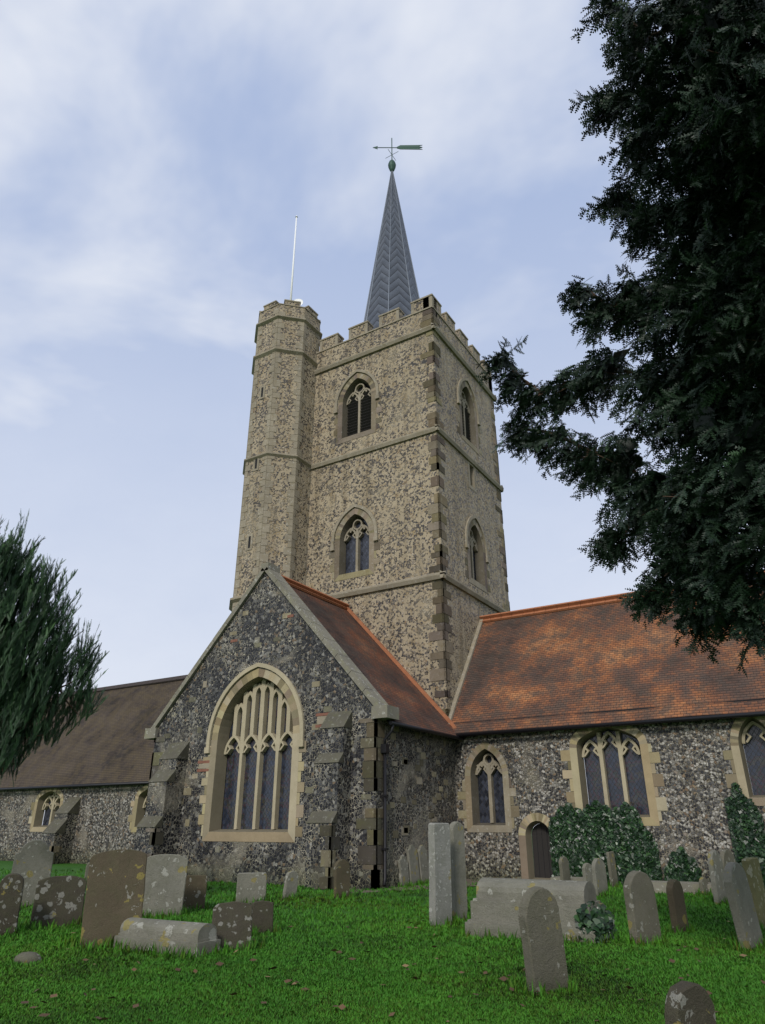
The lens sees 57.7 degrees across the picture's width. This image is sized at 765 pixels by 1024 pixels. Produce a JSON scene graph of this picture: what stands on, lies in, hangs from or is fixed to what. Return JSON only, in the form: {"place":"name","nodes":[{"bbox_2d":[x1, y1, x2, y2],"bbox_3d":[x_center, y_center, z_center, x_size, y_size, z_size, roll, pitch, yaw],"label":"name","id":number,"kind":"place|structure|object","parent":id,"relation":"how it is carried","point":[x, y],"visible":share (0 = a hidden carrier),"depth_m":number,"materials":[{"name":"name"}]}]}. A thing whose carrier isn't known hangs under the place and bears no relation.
{"place":"outdoors","nodes":[
{"label":"outdoors","id":0,"kind":"place"},
{"bbox_2d":[0,512,108,785],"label":"conifer tree","id":1,"kind":"object","parent":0,"point":[23,710],"depth_m":13.06,"materials":[{"name":"green plant"}]},
{"bbox_2d":[134,562,456,889],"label":"church transept","id":2,"kind":"structure","parent":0,"point":[304,694],"depth_m":21.25,"materials":[{"name":"grey stone"}]},
{"bbox_2d":[381,721,463,886],"bbox_3d":[1.298,8.502,20.340,0.400,4.102,4.637,-14,-28,29],"label":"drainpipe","id":3,"kind":"object","parent":2,"relation":"attached to","point":[384,748],"visible":1,"depth_m":19.05,"materials":[{"name":"black metal"}]},
{"bbox_2d":[0,0,763,827],"label":"sky","id":4,"kind":"structure","parent":0,"point":[159,159],"materials":[{"name":"blue"}]},
{"bbox_2d":[0,846,764,1023],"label":"lawn","id":5,"kind":"structure","parent":0,"point":[7,865],"depth_m":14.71,"materials":[{"name":"green plant"}]},
{"bbox_2d":[0,873,23,935],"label":"headstone","id":6,"kind":"object","parent":5,"relation":"on","point":[11,888],"visible":0.89,"depth_m":10.26,"materials":[{"name":"grey stone"}]},
{"bbox_2d":[13,951,41,963],"bbox_3d":[-4.180,5.275,8.186,0.346,0.168,0.280,-14,-28,29],"label":"field stone","id":7,"kind":"object","parent":5,"relation":"on","point":[24,957],"visible":0.66,"depth_m":8.12,"materials":[{"name":"grey stone"}]},
{"bbox_2d":[11,840,53,906],"bbox_3d":[-7.128,7.433,14.085,0.760,1.432,0.176,10,-26,-22],"label":"headstone","id":8,"kind":"object","parent":5,"relation":"on","point":[32,862],"visible":0.62,"depth_m":14.12,"materials":[{"name":"grey stone"}]},
{"bbox_2d":[30,876,86,927],"bbox_3d":[-5.126,6.261,10.986,0.746,0.910,0.164,9,-26,-19],"label":"headstone","id":9,"kind":"object","parent":5,"relation":"on","point":[57,898],"visible":0.67,"depth_m":10.99,"materials":[{"name":"grey stone"}]},
{"bbox_2d":[84,862,89,880],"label":"headstone","id":10,"kind":"object","parent":5,"relation":"on","point":[86,871],"visible":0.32,"depth_m":20.25,"materials":[{"name":"grey stone"}]},
{"bbox_2d":[0,675,186,863],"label":"church chancel","id":11,"kind":"structure","parent":5,"relation":"on","point":[83,785],"depth_m":32.79,"materials":[{"name":"brown tile"}]},
{"bbox_2d":[80,849,146,946],"bbox_3d":[-3.657,5.370,9.485,0.824,1.376,0.421,7,-25,-15],"label":"headstone","id":12,"kind":"object","parent":5,"relation":"on","point":[115,891],"visible":0.69,"depth_m":9.52,"materials":[{"name":"brown stone"}]},
{"bbox_2d":[142,854,187,916],"bbox_3d":[-3.981,6.862,12.570,0.799,1.208,0.236,8,-26,-17],"label":"headstone","id":13,"kind":"object","parent":5,"relation":"on","point":[165,879],"visible":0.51,"depth_m":12.59,"materials":[{"name":"grey stone"}]},
{"bbox_2d":[113,917,220,957],"bbox_3d":[-2.759,5.471,8.881,1.500,0.440,0.500,-13,-27,26],"label":"tomb","id":14,"kind":"object","parent":5,"relation":"on","point":[158,932],"visible":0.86,"depth_m":8.72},
{"bbox_2d":[182,875,206,909],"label":"headstone","id":15,"kind":"object","parent":5,"relation":"on","point":[195,890],"visible":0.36,"depth_m":13.46,"materials":[{"name":"stone"}]},
{"bbox_2d":[212,901,252,948],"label":"headstone","id":16,"kind":"object","parent":5,"relation":"on","point":[232,921],"visible":0.59,"depth_m":9.03,"materials":[{"name":"grey stone"}]},
{"bbox_2d":[235,872,266,902],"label":"headstone","id":17,"kind":"object","parent":5,"relation":"on","point":[250,886],"visible":0.62,"depth_m":14.34,"materials":[{"name":"grey stone"}]},
{"bbox_2d":[251,900,273,933],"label":"headstone","id":18,"kind":"object","parent":5,"relation":"on","point":[262,914],"visible":0.66,"depth_m":10.58,"materials":[{"name":"grey stone"}]},
{"bbox_2d":[282,871,298,898],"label":"headstone","id":19,"kind":"object","parent":5,"relation":"on","point":[290,882],"visible":0.73,"depth_m":15.12,"materials":[{"name":"grey stone"}]},
{"bbox_2d":[333,859,349,897],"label":"headstone","id":20,"kind":"object","parent":5,"relation":"on","point":[341,876],"visible":0.84,"depth_m":15.54,"materials":[{"name":"stone"}]},
{"bbox_2d":[13,920,764,1021],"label":"fallen leaves","id":21,"kind":"object","parent":5,"relation":"on","point":[342,1006],"visible":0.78,"depth_m":7.00,"materials":[{"name":"brown plant"}]},
{"bbox_2d":[398,855,408,885],"bbox_3d":[0.576,9.777,18.729,0.173,0.961,0.423,-14,-28,29],"label":"gravestone","id":22,"kind":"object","parent":5,"relation":"on","point":[403,869],"depth_m":18.72,"materials":[{"name":"grey stone"}]},
{"bbox_2d":[406,844,419,883],"bbox_3d":[0.854,9.860,19.211,0.198,1.208,0.511,-14,-28,29],"label":"gravestone","id":23,"kind":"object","parent":5,"relation":"on","point":[412,860],"depth_m":19.21,"materials":[{"name":"grey stone"}]},
{"bbox_2d":[417,845,428,882],"bbox_3d":[1.161,10.073,19.655,0.196,1.188,0.491,-14,-28,29],"label":"gravestone","id":24,"kind":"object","parent":5,"relation":"on","point":[423,862],"depth_m":19.65,"materials":[{"name":"grey stone"}]},
{"bbox_2d":[428,823,451,926],"bbox_3d":[0.951,6.076,11.482,0.428,1.719,0.174,22,-32,-40],"label":"headstone","id":25,"kind":"object","parent":5,"relation":"on","point":[440,900],"visible":0.83,"depth_m":11.45,"materials":[{"name":"grey stone"}]},
{"bbox_2d":[450,821,467,919],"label":"headstone","id":26,"kind":"object","parent":5,"relation":"on","point":[458,877],"visible":0.68,"depth_m":12.10,"materials":[{"name":"grey stone"}]},
{"bbox_2d":[465,877,602,943],"bbox_3d":[2.230,5.787,10.052,1.900,0.840,0.850,-14,-28,29],"label":"chest tomb","id":27,"kind":"object","parent":5,"relation":"on","point":[494,903],"visible":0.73,"depth_m":9.93,"materials":[{"name":"grey stone"}]},
{"bbox_2d":[518,886,568,992],"bbox_3d":[1.597,4.332,6.856,0.550,1.131,0.153,15,-28,-29],"label":"headstone","id":28,"kind":"object","parent":5,"relation":"on","point":[542,938],"visible":0.84,"depth_m":6.83,"materials":[{"name":"grey stone"}]},
{"bbox_2d":[559,857,570,880],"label":"headstone","id":29,"kind":"object","parent":5,"relation":"on","point":[564,869],"visible":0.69,"depth_m":17.81,"materials":[{"name":"grey stone"}]},
{"bbox_2d":[550,876,582,880],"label":"ledger slab","id":30,"kind":"structure","parent":5,"relation":"on","point":[572,878],"depth_m":18.70,"materials":[{"name":"stone"}]},
{"bbox_2d":[582,863,592,883],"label":"headstone","id":31,"kind":"object","parent":5,"relation":"on","point":[586,871],"visible":0.56,"depth_m":17.78,"materials":[{"name":"grey stone"}]},
{"bbox_2d":[574,901,616,943],"bbox_3d":[2.925,5.666,9.544,0.405,0.574,0.806,-14,-28,29],"label":"tomb ivy","id":32,"kind":"object","parent":5,"relation":"on","point":[600,921],"visible":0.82,"depth_m":9.38,"materials":[{"name":"green plant"}]},
{"bbox_2d":[591,858,607,895],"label":"headstone","id":33,"kind":"object","parent":5,"relation":"on","point":[599,876],"visible":0.74,"depth_m":16.57,"materials":[{"name":"grey stone"}]},
{"bbox_2d":[548,800,662,885],"bbox_3d":[6.163,9.331,19.599,3.083,2.235,0.270,-14,-28,29],"label":"nave wall ivy","id":34,"kind":"object","parent":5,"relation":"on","point":[579,837],"depth_m":19.59,"materials":[{"name":"green plant"}]},
{"bbox_2d":[606,851,617,886],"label":"headstone","id":35,"kind":"object","parent":5,"relation":"on","point":[612,871],"visible":0.72,"depth_m":18.78,"materials":[{"name":"grey stone"}]},
{"bbox_2d":[623,871,661,943],"bbox_3d":[3.539,5.484,9.444,0.589,1.085,0.120,17,-30,-33],"label":"headstone","id":36,"kind":"object","parent":5,"relation":"on","point":[641,905],"visible":0.75,"depth_m":9.41,"materials":[{"name":"grey stone"}]},
{"bbox_2d":[666,879,688,932],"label":"headstone","id":37,"kind":"object","parent":5,"relation":"on","point":[676,902],"visible":0.73,"depth_m":10.42,"materials":[{"name":"stone"}]},
{"bbox_2d":[651,880,712,894],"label":"wall","id":38,"kind":"structure","parent":5,"relation":"on","point":[659,886],"depth_m":16.66,"materials":[{"name":"stone"}]},
{"bbox_2d":[663,846,701,881],"bbox_3d":[7.901,9.417,18.357,0.974,1.066,0.287,-14,-28,29],"label":"nave wall ivy","id":39,"kind":"object","parent":5,"relation":"on","point":[682,865],"depth_m":18.31,"materials":[{"name":"green plant"}]},
{"bbox_2d":[664,980,715,1023],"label":"headstone","id":40,"kind":"object","parent":5,"relation":"on","point":[687,1002],"visible":1,"depth_m":5.04,"materials":[{"name":"grey stone"}]},
{"bbox_2d":[699,877,708,894],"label":"headstone","id":41,"kind":"object","parent":5,"relation":"on","point":[703,883],"visible":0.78,"depth_m":16.19,"materials":[{"name":"grey stone"}]},
{"bbox_2d":[708,850,726,904],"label":"headstone","id":42,"kind":"object","parent":5,"relation":"on","point":[715,866],"visible":0.67,"depth_m":14.60,"materials":[{"name":"grey stone"}]},
{"bbox_2d":[720,849,735,867],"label":"headstone","id":43,"kind":"object","parent":5,"relation":"on","point":[727,855],"visible":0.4,"depth_m":16.56,"materials":[{"name":"grey stone"}]},
{"bbox_2d":[723,862,762,948],"bbox_3d":[4.742,5.275,9.086,0.740,1.248,0.110,22,-32,-39],"label":"headstone","id":44,"kind":"object","parent":5,"relation":"on","point":[742,909],"visible":0.79,"depth_m":9.02,"materials":[{"name":"grey stone"}]},
{"bbox_2d":[742,857,764,927],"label":"headstone","id":45,"kind":"object","parent":5,"relation":"on","point":[751,867],"visible":0.66,"depth_m":10.81,"materials":[{"name":"grey stone"}]},
{"bbox_2d":[306,293,509,812],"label":"church tower","id":46,"kind":"structure","parent":0,"point":[406,557],"depth_m":29.13,"materials":[{"name":"beige stone"}]},
{"bbox_2d":[221,299,321,827],"bbox_3d":[-4.712,1.603,30.037,3.273,24.785,3.273,-14,-28,29],"label":"stair turret","id":47,"kind":"object","parent":46,"relation":"attached to","point":[274,520],"visible":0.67,"depth_m":30.67,"materials":[{"name":"beige stone"}]},
{"bbox_2d":[290,215,297,299],"bbox_3d":[-4.712,-12.725,36.533,0.240,7.750,0.240,-14,-28,29],"label":"flagpole","id":48,"kind":"object","parent":47,"relation":"on","point":[296,216],"visible":0.56,"depth_m":36.69,"materials":[{"name":"white metal"}]},
{"bbox_2d":[364,171,419,328],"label":"church spire","id":49,"kind":"structure","parent":46,"relation":"on","point":[393,284],"depth_m":36.80,"materials":[{"name":"grey metal"}]},
{"bbox_2d":[373,138,422,171],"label":"weathervane","id":50,"kind":"object","parent":49,"relation":"on","point":[391,165],"visible":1,"depth_m":41.87,"materials":[{"name":"green metal"}]},
{"bbox_2d":[350,879,479,892],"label":"soil path","id":51,"kind":"structure","parent":0,"point":[469,881],"depth_m":18.21,"materials":[{"name":"brown soil"}]},
{"bbox_2d":[449,571,764,881],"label":"church nave","id":52,"kind":"structure","parent":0,"point":[658,730],"depth_m":21.07,"materials":[{"name":"brown tile"}]},
{"bbox_2d":[724,782,764,887],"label":"ivy","id":53,"kind":"object","parent":52,"relation":"attached to","point":[745,822],"depth_m":17.92,"materials":[{"name":"green plant"}]},
{"bbox_2d":[474,0,764,676],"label":"yew tree","id":54,"kind":"object","parent":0,"point":[712,304],"depth_m":6.82,"materials":[{"name":"green plant"}]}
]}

